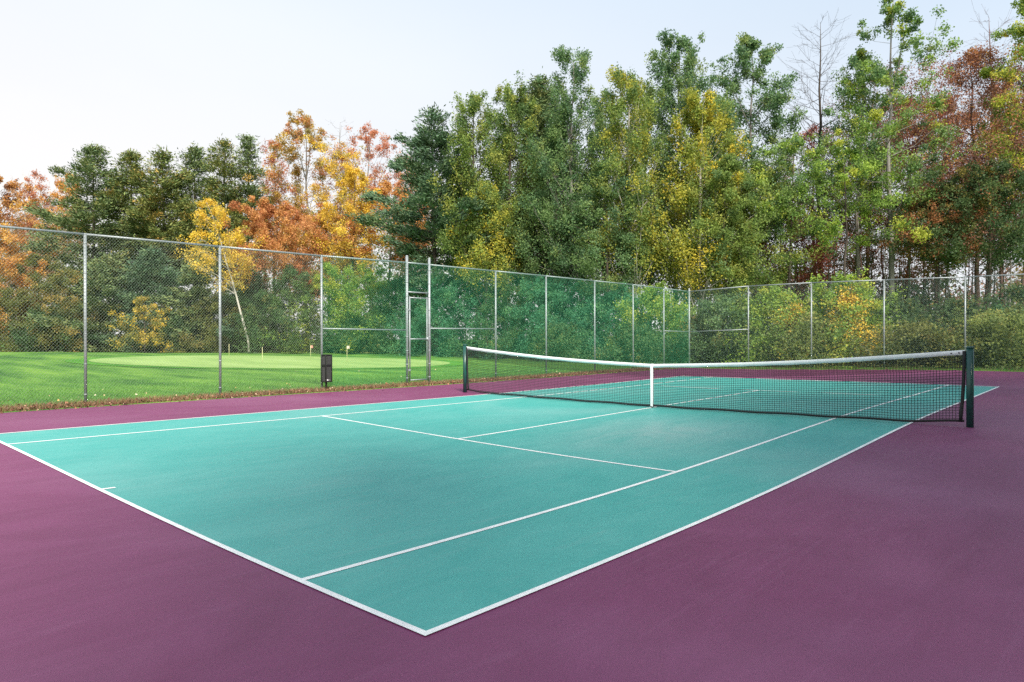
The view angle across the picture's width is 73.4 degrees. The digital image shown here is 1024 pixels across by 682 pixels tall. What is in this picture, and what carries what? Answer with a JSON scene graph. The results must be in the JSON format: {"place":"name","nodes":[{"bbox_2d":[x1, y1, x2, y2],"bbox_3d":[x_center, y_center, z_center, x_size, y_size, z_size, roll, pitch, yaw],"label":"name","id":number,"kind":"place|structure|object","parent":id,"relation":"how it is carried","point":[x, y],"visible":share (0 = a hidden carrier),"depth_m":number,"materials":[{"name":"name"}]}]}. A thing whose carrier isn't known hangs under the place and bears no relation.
{"place":"outdoors","nodes":[
{"label":"outdoors","id":0,"kind":"place"},
{"bbox_2d":[0,368,1023,681],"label":"court surround","id":1,"kind":"object","parent":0,"point":[896,556],"visible":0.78,"depth_m":4.63,"materials":[{"name":"purple paint"}]},
{"bbox_2d":[0,376,995,630],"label":"playing court","id":2,"kind":"object","parent":1,"relation":"on","point":[304,494],"visible":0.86,"depth_m":8.78,"materials":[{"name":"teal paint"}]},
{"bbox_2d":[0,441,424,632],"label":"baseline","id":3,"kind":"object","parent":2,"relation":"on","point":[357,604],"visible":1,"depth_m":5.35,"materials":[{"name":"paint"}]},
{"bbox_2d":[302,385,947,579],"bbox_3d":[6.400,1.581,13.690,0.055,0.222,23.630,0,0,42],"label":"singles sideline","id":4,"kind":"object","parent":2,"relation":"on","point":[397,553],"visible":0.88,"depth_m":6.76,"materials":[{"name":"paint"}]},
{"bbox_2d":[420,387,997,635],"bbox_3d":[7.415,1.578,12.807,0.050,0.214,23.770,0,0,42],"label":"doubles sideline","id":5,"kind":"object","parent":2,"relation":"on","point":[460,619],"visible":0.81,"depth_m":5.53,"materials":[{"name":"paint"}]},
{"bbox_2d":[966,346,973,427],"bbox_3d":[8.114,0.825,12.178,0.128,1.465,0.128,0,0,42],"label":"net post","id":6,"kind":"object","parent":1,"relation":"on","point":[969,386],"visible":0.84,"depth_m":12.13,"materials":[{"name":"metal"}]},
{"bbox_2d":[466,347,965,421],"bbox_3d":[3.348,0.873,16.449,12.681,1.435,0.060,0,0,42],"label":"tennis net","id":7,"kind":"object","parent":6,"relation":"attached to","point":[795,369],"visible":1,"depth_m":14.80,"materials":[{"name":"black fabric"}]},
{"bbox_2d":[0,339,1023,412],"bbox_3d":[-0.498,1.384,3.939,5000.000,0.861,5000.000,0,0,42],"label":"lawn","id":8,"kind":"structure","parent":0,"point":[58,360],"depth_m":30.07,"materials":[{"name":"green plant"}]},
{"bbox_2d":[0,223,49,344],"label":"maple tree","id":9,"kind":"object","parent":8,"relation":"on","point":[9,263],"visible":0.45,"depth_m":63.70,"materials":[{"name":"orange plant"}]},
{"bbox_2d":[0,176,64,290],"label":"maple tree","id":10,"kind":"object","parent":8,"relation":"on","point":[7,202],"visible":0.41,"depth_m":77.96,"materials":[{"name":"orange plant"}]},
{"bbox_2d":[0,286,69,351],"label":"woodland bush","id":11,"kind":"object","parent":8,"relation":"on","point":[15,299],"visible":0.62,"depth_m":61.18,"materials":[{"name":"green plant"}]},
{"bbox_2d":[18,169,60,308],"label":"birch tree","id":12,"kind":"object","parent":8,"relation":"on","point":[33,193],"visible":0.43,"depth_m":77.56,"materials":[{"name":"orange plant"}]},
{"bbox_2d":[0,252,94,349],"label":"alder tree","id":13,"kind":"object","parent":8,"relation":"on","point":[31,259],"visible":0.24,"depth_m":65.15,"materials":[{"name":"green plant"}]},
{"bbox_2d":[2,302,103,351],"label":"woodland bush","id":14,"kind":"object","parent":8,"relation":"on","point":[19,339],"visible":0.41,"depth_m":61.37,"materials":[{"name":"green plant"}]},
{"bbox_2d":[23,171,89,297],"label":"birch tree","id":15,"kind":"object","parent":8,"relation":"on","point":[56,195],"visible":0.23,"depth_m":75.75,"materials":[{"name":"orange plant"}]},
{"bbox_2d":[20,268,115,351],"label":"alder tree","id":16,"kind":"object","parent":8,"relation":"on","point":[48,297],"visible":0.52,"depth_m":61.84,"materials":[{"name":"green plant"}]},
{"bbox_2d":[18,141,152,317],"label":"pine tree","id":17,"kind":"object","parent":8,"relation":"on","point":[103,207],"visible":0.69,"depth_m":69.97,"materials":[{"name":"green plant"}]},
{"bbox_2d":[22,251,151,351],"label":"spruce tree","id":18,"kind":"object","parent":8,"relation":"on","point":[105,277],"visible":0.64,"depth_m":62.35,"materials":[{"name":"green plant"}]},
{"bbox_2d":[72,148,165,289],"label":"pine tree","id":19,"kind":"object","parent":8,"relation":"on","point":[129,156],"visible":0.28,"depth_m":72.26,"materials":[{"name":"green plant"}]},
{"bbox_2d":[105,295,182,352],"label":"yellow bush","id":20,"kind":"object","parent":8,"relation":"on","point":[151,324],"visible":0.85,"depth_m":58.64,"materials":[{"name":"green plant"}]},
{"bbox_2d":[82,245,216,352],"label":"spruce tree","id":21,"kind":"object","parent":8,"relation":"on","point":[163,287],"visible":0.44,"depth_m":63.46,"materials":[{"name":"green plant"}]},
{"bbox_2d":[116,145,209,307],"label":"pine tree","id":22,"kind":"object","parent":8,"relation":"on","point":[158,210],"visible":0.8,"depth_m":72.04,"materials":[{"name":"green plant"}]},
{"bbox_2d":[124,307,210,352],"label":"woodland bush","id":23,"kind":"object","parent":8,"relation":"on","point":[180,321],"visible":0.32,"depth_m":62.55,"materials":[{"name":"green plant"}]},
{"bbox_2d":[146,258,227,352],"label":"spruce tree","id":24,"kind":"object","parent":8,"relation":"on","point":[189,294],"visible":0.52,"depth_m":62.98,"materials":[{"name":"green plant"}]},
{"bbox_2d":[127,141,251,288],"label":"pine tree","id":25,"kind":"object","parent":8,"relation":"on","point":[194,154],"visible":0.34,"depth_m":75.17,"materials":[{"name":"green plant"}]},
{"bbox_2d":[172,290,267,352],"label":"woodland bush","id":26,"kind":"object","parent":8,"relation":"on","point":[188,342],"visible":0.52,"depth_m":61.99,"materials":[{"name":"green plant"}]},
{"bbox_2d":[174,196,269,351],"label":"birch tree","id":27,"kind":"object","parent":8,"relation":"on","point":[237,236],"visible":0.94,"depth_m":59.73,"materials":[{"name":"yellow plant"}]},
{"bbox_2d":[180,134,272,317],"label":"pine tree","id":28,"kind":"object","parent":8,"relation":"on","point":[224,172],"visible":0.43,"depth_m":73.25,"materials":[{"name":"green plant"}]},
{"bbox_2d":[197,132,282,284],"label":"pine tree","id":29,"kind":"object","parent":8,"relation":"on","point":[248,152],"visible":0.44,"depth_m":74.67,"materials":[{"name":"green plant"}]},
{"bbox_2d":[196,263,303,352],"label":"spruce tree","id":30,"kind":"object","parent":8,"relation":"on","point":[223,327],"visible":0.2,"depth_m":63.68,"materials":[{"name":"green plant"}]},
{"bbox_2d":[65,355,462,368],"bbox_3d":[-14.793,1.231,43.008,22.436,0.427,20.534,0,0,42],"label":"green fringe","id":31,"kind":"object","parent":8,"relation":"on","point":[80,361],"visible":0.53,"depth_m":37.45,"materials":[{"name":"green plant"}]},
{"bbox_2d":[88,355,449,367],"bbox_3d":[-14.793,1.230,43.051,20.408,0.404,18.203,0,0,42],"label":"putting green","id":32,"kind":"object","parent":8,"relation":"on","point":[186,361],"visible":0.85,"depth_m":41.96,"materials":[{"name":"plant"}]},
{"bbox_2d":[224,289,326,352],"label":"woodland bush","id":33,"kind":"object","parent":8,"relation":"on","point":[244,302],"visible":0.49,"depth_m":61.56,"materials":[{"name":"green plant"}]},
{"bbox_2d":[254,138,305,331],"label":"maple tree","id":34,"kind":"object","parent":8,"relation":"on","point":[273,160],"visible":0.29,"depth_m":77.89,"materials":[{"name":"orange plant"}]},
{"bbox_2d":[213,195,359,328],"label":"maple tree","id":35,"kind":"object","parent":8,"relation":"on","point":[262,215],"visible":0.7,"depth_m":64.15,"materials":[{"name":"orange plant"}]},
{"bbox_2d":[232,264,348,353],"bbox_3d":[-19.520,-2.682,60.984,10.953,8.559,10.315,0,0,42],"label":"woodland bush","id":36,"kind":"object","parent":8,"relation":"on","point":[288,289],"visible":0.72,"depth_m":60.73,"materials":[{"name":"green plant"}]},
{"bbox_2d":[242,109,363,346],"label":"ash tree","id":37,"kind":"object","parent":8,"relation":"on","point":[297,136],"visible":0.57,"depth_m":72.15,"materials":[{"name":"orange plant"}]},
{"bbox_2d":[257,261,391,353],"bbox_3d":[-16.335,-2.919,63.083,10.776,9.118,11.947,0,0,-6],"label":"woodland bush","id":38,"kind":"object","parent":8,"relation":"on","point":[317,282],"visible":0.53,"depth_m":61.25,"materials":[{"name":"green plant"}]},
{"bbox_2d":[287,208,377,350],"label":"maple tree","id":39,"kind":"object","parent":8,"relation":"on","point":[325,230],"visible":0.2,"depth_m":69.41,"materials":[{"name":"orange plant"}]},
{"bbox_2d":[0,367,683,412],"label":"fallen leaves","id":40,"kind":"object","parent":8,"relation":"on","point":[110,403],"visible":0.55,"depth_m":18.63,"materials":[{"name":"plant"}]},
{"bbox_2d":[0,225,689,405],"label":"chain link fence","id":41,"kind":"object","parent":8,"relation":"on","point":[85,279],"visible":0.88,"depth_m":20.86,"materials":[{"name":"metal"}]},
{"bbox_2d":[408,296,428,380],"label":"chain link gate","id":42,"kind":"structure","parent":41,"relation":"attached to","point":[422,339],"depth_m":23.70,"materials":[{"name":"metal"}]},
{"bbox_2d":[303,121,387,347],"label":"ash tree","id":43,"kind":"object","parent":8,"relation":"on","point":[333,165],"visible":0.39,"depth_m":71.73,"materials":[{"name":"yellow plant"}]},
{"bbox_2d":[300,162,395,298],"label":"maple tree","id":44,"kind":"object","parent":8,"relation":"on","point":[350,172],"visible":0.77,"depth_m":66.21,"materials":[{"name":"yellow plant"}]},
{"bbox_2d":[297,307,400,353],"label":"woodland bush","id":45,"kind":"object","parent":8,"relation":"on","point":[375,347],"visible":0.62,"depth_m":60.69,"materials":[{"name":"green plant"}]},
{"bbox_2d":[288,122,411,309],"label":"maple tree","id":46,"kind":"object","parent":8,"relation":"on","point":[372,133],"visible":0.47,"depth_m":74.95,"materials":[{"name":"orange plant"}]},
{"bbox_2d":[309,264,433,352],"bbox_3d":[-12.702,-2.586,63.569,11.081,9.357,9.564,0,0,42],"label":"woodland bush","id":47,"kind":"object","parent":8,"relation":"on","point":[371,278],"visible":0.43,"depth_m":62.68,"materials":[{"name":"green plant"}]},
{"bbox_2d":[312,180,444,346],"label":"maple tree","id":48,"kind":"object","parent":8,"relation":"on","point":[386,185],"visible":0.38,"depth_m":68.01,"materials":[{"name":"orange plant"}]},
{"bbox_2d":[355,277,440,353],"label":"woodland bush","id":49,"kind":"object","parent":8,"relation":"on","point":[398,287],"visible":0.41,"depth_m":61.31,"materials":[{"name":"green plant"}]},
{"bbox_2d":[343,101,509,354],"bbox_3d":[-6.509,-9.340,58.228,14.205,21.381,12.637,0,0,21],"label":"white pine","id":50,"kind":"object","parent":8,"relation":"on","point":[422,143],"visible":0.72,"depth_m":56.58,"materials":[{"name":"green plant"}]},
{"bbox_2d":[380,282,480,355],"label":"woodland bush","id":51,"kind":"object","parent":8,"relation":"on","point":[403,344],"visible":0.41,"depth_m":57.41,"materials":[{"name":"green plant"}]},
{"bbox_2d":[391,277,536,357],"bbox_3d":[-4.007,-1.257,56.268,11.363,7.817,9.720,0,0,11],"label":"woodland bush","id":52,"kind":"object","parent":8,"relation":"on","point":[450,331],"visible":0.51,"depth_m":54.88,"materials":[{"name":"green plant"}]},
{"bbox_2d":[426,89,529,355],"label":"poplar tree","id":53,"kind":"object","parent":8,"relation":"on","point":[466,142],"visible":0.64,"depth_m":54.65,"materials":[{"name":"green plant"}]},
{"bbox_2d":[446,177,520,356],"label":"poplar tree","id":54,"kind":"object","parent":8,"relation":"on","point":[501,237],"visible":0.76,"depth_m":53.57,"materials":[{"name":"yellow plant"}]},
{"bbox_2d":[441,269,566,358],"bbox_3d":[0.131,-1.842,53.809,10.790,7.040,9.644,0,0,-35],"label":"woodland bush","id":55,"kind":"object","parent":8,"relation":"on","point":[500,319],"visible":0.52,"depth_m":52.80,"materials":[{"name":"green plant"}]},
{"bbox_2d":[0,162,1021,352],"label":"woodland","id":56,"kind":"object","parent":8,"relation":"on","point":[878,275],"visible":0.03,"depth_m":71.55,"materials":[{"name":"green plant"}]},
{"bbox_2d":[463,70,559,338],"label":"poplar tree","id":57,"kind":"object","parent":8,"relation":"on","point":[512,101],"visible":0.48,"depth_m":55.77,"materials":[{"name":"green plant"}]},
{"bbox_2d":[0,367,1023,411],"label":"dry grass","id":58,"kind":"structure","parent":8,"relation":"on","point":[179,397],"depth_m":19.14,"materials":[{"name":"brown plant"}]},
{"bbox_2d":[471,274,598,358],"bbox_3d":[2.323,-1.340,52.352,9.917,7.390,9.972,0,0,42],"label":"woodland bush","id":59,"kind":"object","parent":8,"relation":"on","point":[537,295],"visible":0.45,"depth_m":51.14,"materials":[{"name":"green plant"}]},
{"bbox_2d":[496,66,586,353],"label":"poplar tree","id":60,"kind":"object","parent":8,"relation":"on","point":[535,90],"visible":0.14,"depth_m":58.97,"materials":[{"name":"green plant"}]},
{"bbox_2d":[502,119,609,312],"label":"poplar tree","id":61,"kind":"object","parent":8,"relation":"on","point":[523,247],"visible":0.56,"depth_m":52.99,"materials":[{"name":"green plant"}]},
{"bbox_2d":[528,317,605,361],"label":"woodland bush","id":62,"kind":"object","parent":8,"relation":"on","point":[561,343],"visible":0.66,"depth_m":46.26,"materials":[{"name":"green plant"}]},
{"bbox_2d":[517,44,626,329],"bbox_3d":[4.637,-10.692,52.672,8.950,24.412,8.330,0,0,42],"label":"poplar tree","id":63,"kind":"object","parent":8,"relation":"on","point":[561,53],"visible":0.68,"depth_m":52.09,"materials":[{"name":"green plant"}]},
{"bbox_2d":[529,278,621,359],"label":"woodland bush","id":64,"kind":"object","parent":8,"relation":"on","point":[569,296],"visible":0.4,"depth_m":49.12,"materials":[{"name":"green plant"}]},
{"bbox_2d":[539,155,662,349],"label":"poplar tree","id":65,"kind":"object","parent":8,"relation":"on","point":[594,209],"visible":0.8,"depth_m":48.33,"materials":[{"name":"green plant"}]},
{"bbox_2d":[558,85,654,313],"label":"poplar tree","id":66,"kind":"object","parent":8,"relation":"on","point":[596,99],"visible":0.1,"depth_m":59.60,"materials":[{"name":"green plant"}]},
{"bbox_2d":[565,280,667,360],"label":"woodland bush","id":67,"kind":"object","parent":8,"relation":"on","point":[611,310],"visible":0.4,"depth_m":47.29,"materials":[{"name":"green plant"}]},
{"bbox_2d":[572,64,690,297],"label":"poplar tree","id":68,"kind":"object","parent":8,"relation":"on","point":[631,87],"visible":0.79,"depth_m":48.58,"materials":[{"name":"green plant"}]},
{"bbox_2d":[590,319,687,363],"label":"woodland bush","id":69,"kind":"object","parent":8,"relation":"on","point":[639,351],"visible":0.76,"depth_m":43.10,"materials":[{"name":"green plant"}]},
{"bbox_2d":[605,77,687,330],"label":"poplar tree","id":70,"kind":"object","parent":8,"relation":"on","point":[645,87],"visible":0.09,"depth_m":58.16,"materials":[{"name":"green plant"}]},
{"bbox_2d":[606,280,706,361],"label":"woodland bush","id":71,"kind":"object","parent":8,"relation":"on","point":[660,305],"visible":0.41,"depth_m":45.21,"materials":[{"name":"green plant"}]},
{"bbox_2d":[615,28,733,333],"bbox_3d":[12.432,-10.987,51.787,9.464,24.989,9.545,0,0,42],"label":"poplar tree","id":72,"kind":"object","parent":8,"relation":"on","point":[686,79],"visible":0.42,"depth_m":51.22,"materials":[{"name":"green plant"}]},
{"bbox_2d":[652,311,752,363],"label":"woodland bush","id":73,"kind":"object","parent":8,"relation":"on","point":[716,342],"visible":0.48,"depth_m":40.79,"materials":[{"name":"green plant"}]},
{"bbox_2d":[643,86,777,318],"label":"poplar tree","id":74,"kind":"object","parent":8,"relation":"on","point":[698,113],"visible":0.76,"depth_m":47.50,"materials":[{"name":"green plant"}]},
{"bbox_2d":[669,291,781,363],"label":"woodland bush","id":75,"kind":"object","parent":8,"relation":"on","point":[716,308],"visible":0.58,"depth_m":40.08,"materials":[{"name":"green plant"}]},
{"bbox_2d":[655,152,807,352],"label":"poplar tree","id":76,"kind":"object","parent":8,"relation":"on","point":[726,169],"visible":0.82,"depth_m":45.50,"materials":[{"name":"green plant"}]},
{"bbox_2d":[674,31,824,354],"bbox_3d":[17.784,-10.774,51.446,10.408,24.554,12.444,0,0,18],"label":"poplar tree","id":77,"kind":"object","parent":8,"relation":"on","point":[744,50],"visible":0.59,"depth_m":50.22,"materials":[{"name":"green plant"}]},
{"bbox_2d":[686,159,839,319],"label":"poplar tree","id":78,"kind":"object","parent":8,"relation":"on","point":[779,275],"visible":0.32,"depth_m":46.98,"materials":[{"name":"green plant"}]},
{"bbox_2d":[722,282,823,365],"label":"woodland bush","id":79,"kind":"object","parent":8,"relation":"on","point":[756,312],"visible":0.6,"depth_m":38.38,"materials":[{"name":"green plant"}]},
{"bbox_2d":[727,204,849,311],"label":"maple tree","id":80,"kind":"object","parent":8,"relation":"on","point":[822,263],"visible":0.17,"depth_m":50.49,"materials":[{"name":"green plant"}]},
{"bbox_2d":[739,131,868,309],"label":"aspen tree","id":81,"kind":"object","parent":8,"relation":"on","point":[815,167],"visible":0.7,"depth_m":46.22,"materials":[{"name":"green plant"}]},
{"bbox_2d":[741,298,870,366],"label":"woodland bush","id":82,"kind":"object","parent":8,"relation":"on","point":[807,339],"visible":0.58,"depth_m":35.81,"materials":[{"name":"green plant"}]},
{"bbox_2d":[766,122,854,308],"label":"maple tree","id":83,"kind":"object","parent":8,"relation":"on","point":[814,127],"visible":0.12,"depth_m":59.56,"materials":[{"name":"green plant"}]},
{"bbox_2d":[776,7,870,312],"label":"ash tree","id":84,"kind":"object","parent":8,"relation":"on","point":[820,113],"visible":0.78,"depth_m":53.83,"materials":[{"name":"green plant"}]},
{"bbox_2d":[774,188,898,304],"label":"alder tree","id":85,"kind":"object","parent":8,"relation":"on","point":[849,252],"visible":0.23,"depth_m":54.08,"materials":[{"name":"green plant"}]},
{"bbox_2d":[767,266,919,368],"bbox_3d":[17.918,-0.771,36.306,7.533,6.142,8.342,0,0,42],"label":"woodland bush","id":86,"kind":"object","parent":8,"relation":"on","point":[865,296],"visible":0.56,"depth_m":35.54,"materials":[{"name":"green plant"}]},
{"bbox_2d":[756,128,933,295],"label":"aspen tree","id":87,"kind":"object","parent":8,"relation":"on","point":[836,229],"visible":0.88,"depth_m":45.05,"materials":[{"name":"green plant"}]},
{"bbox_2d":[818,282,886,365],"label":"woodland bush","id":88,"kind":"object","parent":8,"relation":"on","point":[845,298],"visible":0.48,"depth_m":35.23,"materials":[{"name":"yellow plant"}]},
{"bbox_2d":[690,274,1023,368],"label":"chain link fence","id":89,"kind":"object","parent":8,"relation":"on","point":[936,278],"visible":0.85,"depth_m":32.14,"materials":[{"name":"metal"}]},
{"bbox_2d":[801,60,924,318],"bbox_3d":[28.734,-10.479,55.969,9.275,23.881,8.102,0,0,-2],"label":"ash tree","id":90,"kind":"object","parent":8,"relation":"on","point":[867,271],"visible":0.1,"depth_m":55.63,"materials":[{"name":"green plant"}]},
{"bbox_2d":[807,44,930,328],"bbox_3d":[25.943,-9.969,49.842,7.902,22.870,6.593,0,0,42],"label":"poplar tree","id":91,"kind":"object","parent":8,"relation":"on","point":[862,56],"visible":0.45,"depth_m":49.61,"materials":[{"name":"green plant"}]},
{"bbox_2d":[817,196,942,294],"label":"maple tree","id":92,"kind":"object","parent":8,"relation":"on","point":[887,265],"visible":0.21,"depth_m":55.15,"materials":[{"name":"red plant"}]},
{"bbox_2d":[858,292,932,361],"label":"woodland bush","id":93,"kind":"object","parent":8,"relation":"on","point":[906,307],"visible":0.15,"depth_m":36.37,"materials":[{"name":"green plant"}]},
{"bbox_2d":[822,0,981,330],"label":"poplar tree","id":94,"kind":"object","parent":8,"relation":"on","point":[890,19],"visible":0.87,"depth_m":46.42,"materials":[{"name":"green plant"}]},
{"bbox_2d":[814,93,1005,319],"bbox_3d":[33.254,-9.634,58.540,14.085,22.102,14.442,0,0,-11],"label":"maple tree","id":95,"kind":"object","parent":8,"relation":"on","point":[908,129],"visible":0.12,"depth_m":57.24,"materials":[{"name":"green plant"}]},
{"bbox_2d":[837,315,994,367],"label":"woodland bush","id":96,"kind":"object","parent":8,"relation":"on","point":[904,342],"visible":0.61,"depth_m":32.91,"materials":[{"name":"green plant"}]},
{"bbox_2d":[866,179,998,323],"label":"maple tree","id":97,"kind":"object","parent":8,"relation":"on","point":[922,213],"visible":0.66,"depth_m":45.16,"materials":[{"name":"green plant"}]},
{"bbox_2d":[851,41,1023,356],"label":"oak tree","id":98,"kind":"object","parent":8,"relation":"on","point":[974,57],"visible":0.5,"depth_m":49.05,"materials":[{"name":"red plant"}]},
{"bbox_2d":[866,154,1023,310],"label":"maple tree","id":99,"kind":"object","parent":8,"relation":"on","point":[1013,235],"visible":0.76,"depth_m":43.93,"materials":[{"name":"green plant"}]},
{"bbox_2d":[870,94,1021,316],"bbox_3d":[38.467,-10.109,60.893,13.848,22.990,14.927,0,0,42],"label":"oak tree","id":100,"kind":"object","parent":8,"relation":"on","point":[934,284],"visible":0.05,"depth_m":59.37,"materials":[{"name":"green plant"}]},
{"bbox_2d":[894,291,1020,365],"bbox_3d":[22.248,-0.302,33.838,7.953,4.345,7.700,0,0,42],"label":"woodland bush","id":101,"kind":"object","parent":8,"relation":"on","point":[946,307],"visible":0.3,"depth_m":33.48,"materials":[{"name":"green plant"}]},
{"bbox_2d":[918,301,1023,367],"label":"woodland bush","id":102,"kind":"object","parent":8,"relation":"on","point":[992,354],"visible":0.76,"depth_m":30.52,"materials":[{"name":"green plant"}]},
{"bbox_2d":[932,282,1023,350],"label":"woodland bush","id":103,"kind":"object","parent":8,"relation":"on","point":[1015,288],"visible":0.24,"depth_m":34.46,"materials":[{"name":"green plant"}]},
{"bbox_2d":[967,0,1023,198],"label":"poplar tree","id":104,"kind":"object","parent":8,"relation":"on","point":[1014,31],"visible":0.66,"depth_m":46.37,"materials":[{"name":"green plant"}]},
{"bbox_2d":[0,0,1023,339],"label":"sky","id":105,"kind":"structure","parent":0,"point":[140,76],"materials":[{"name":"white"}]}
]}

